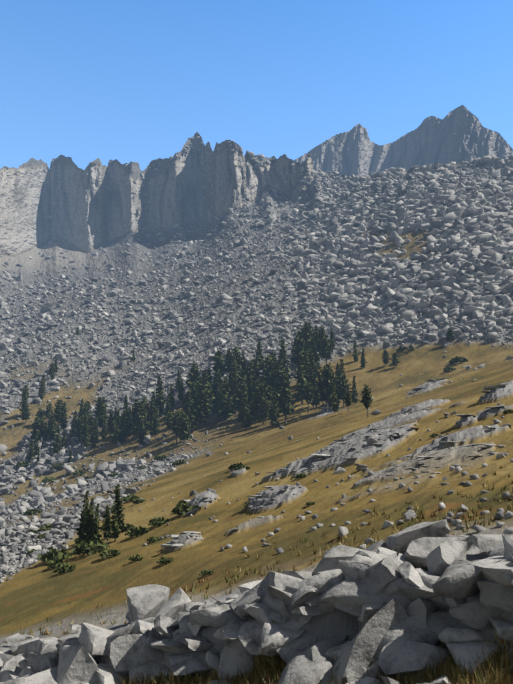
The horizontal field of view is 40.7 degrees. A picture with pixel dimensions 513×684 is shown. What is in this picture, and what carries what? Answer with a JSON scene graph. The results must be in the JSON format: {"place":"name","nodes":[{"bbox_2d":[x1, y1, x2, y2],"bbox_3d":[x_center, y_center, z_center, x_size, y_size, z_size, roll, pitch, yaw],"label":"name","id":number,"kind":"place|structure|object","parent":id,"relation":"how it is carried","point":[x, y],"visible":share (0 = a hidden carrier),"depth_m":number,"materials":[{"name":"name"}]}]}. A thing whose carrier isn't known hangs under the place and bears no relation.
{"place":"outdoors","nodes":[
{"label":"outdoors","id":0,"kind":"place"},
{"bbox_2d":[0,133,512,683],"bbox_3d":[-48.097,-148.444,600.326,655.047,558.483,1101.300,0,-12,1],"label":"mountain terrain","id":1,"kind":"structure","parent":0,"point":[84,223],"depth_m":207.47,"materials":[{"name":"grey stone"}]},
{"bbox_2d":[18,321,454,543],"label":"conifer trees","id":2,"kind":"object","parent":1,"relation":"on","point":[270,389],"visible":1,"depth_m":256.97,"materials":[{"name":"green plant"}]},
{"bbox_2d":[0,132,512,585],"bbox_3d":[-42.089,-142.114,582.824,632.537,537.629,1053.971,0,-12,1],"label":"talus boulders","id":3,"kind":"object","parent":1,"relation":"on","point":[480,246],"visible":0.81,"depth_m":375.46,"materials":[{"name":"stone"}]},
{"bbox_2d":[0,519,512,683],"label":"outcrop boulders","id":4,"kind":"object","parent":1,"relation":"on","point":[361,584],"visible":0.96,"depth_m":10.87,"materials":[{"name":"stone"}]},
{"bbox_2d":[0,465,512,683],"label":"grass tufts","id":5,"kind":"object","parent":1,"relation":"on","point":[496,669],"visible":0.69,"depth_m":10.48,"materials":[{"name":"plant"}]},
{"bbox_2d":[16,345,512,683],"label":"shrubs","id":6,"kind":"object","parent":1,"relation":"on","point":[53,557],"visible":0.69,"depth_m":40.43,"materials":[{"name":"green plant"}]},
{"bbox_2d":[161,378,512,547],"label":"hillside slabs","id":7,"kind":"structure","parent":1,"relation":"on","point":[345,440],"depth_m":39.73,"materials":[{"name":"stone"}]},
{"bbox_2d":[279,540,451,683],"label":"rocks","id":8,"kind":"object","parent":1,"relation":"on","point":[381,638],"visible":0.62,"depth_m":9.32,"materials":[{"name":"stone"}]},
{"bbox_2d":[0,0,512,170],"label":"sky","id":9,"kind":"structure","parent":0,"point":[85,81],"materials":[{"name":"blue"}]},
{"bbox_2d":[294,105,512,176],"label":"peaks","id":10,"kind":"object","parent":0,"point":[459,134],"visible":0.38,"depth_m":1327.70,"materials":[{"name":"grey stone"}]}
]}

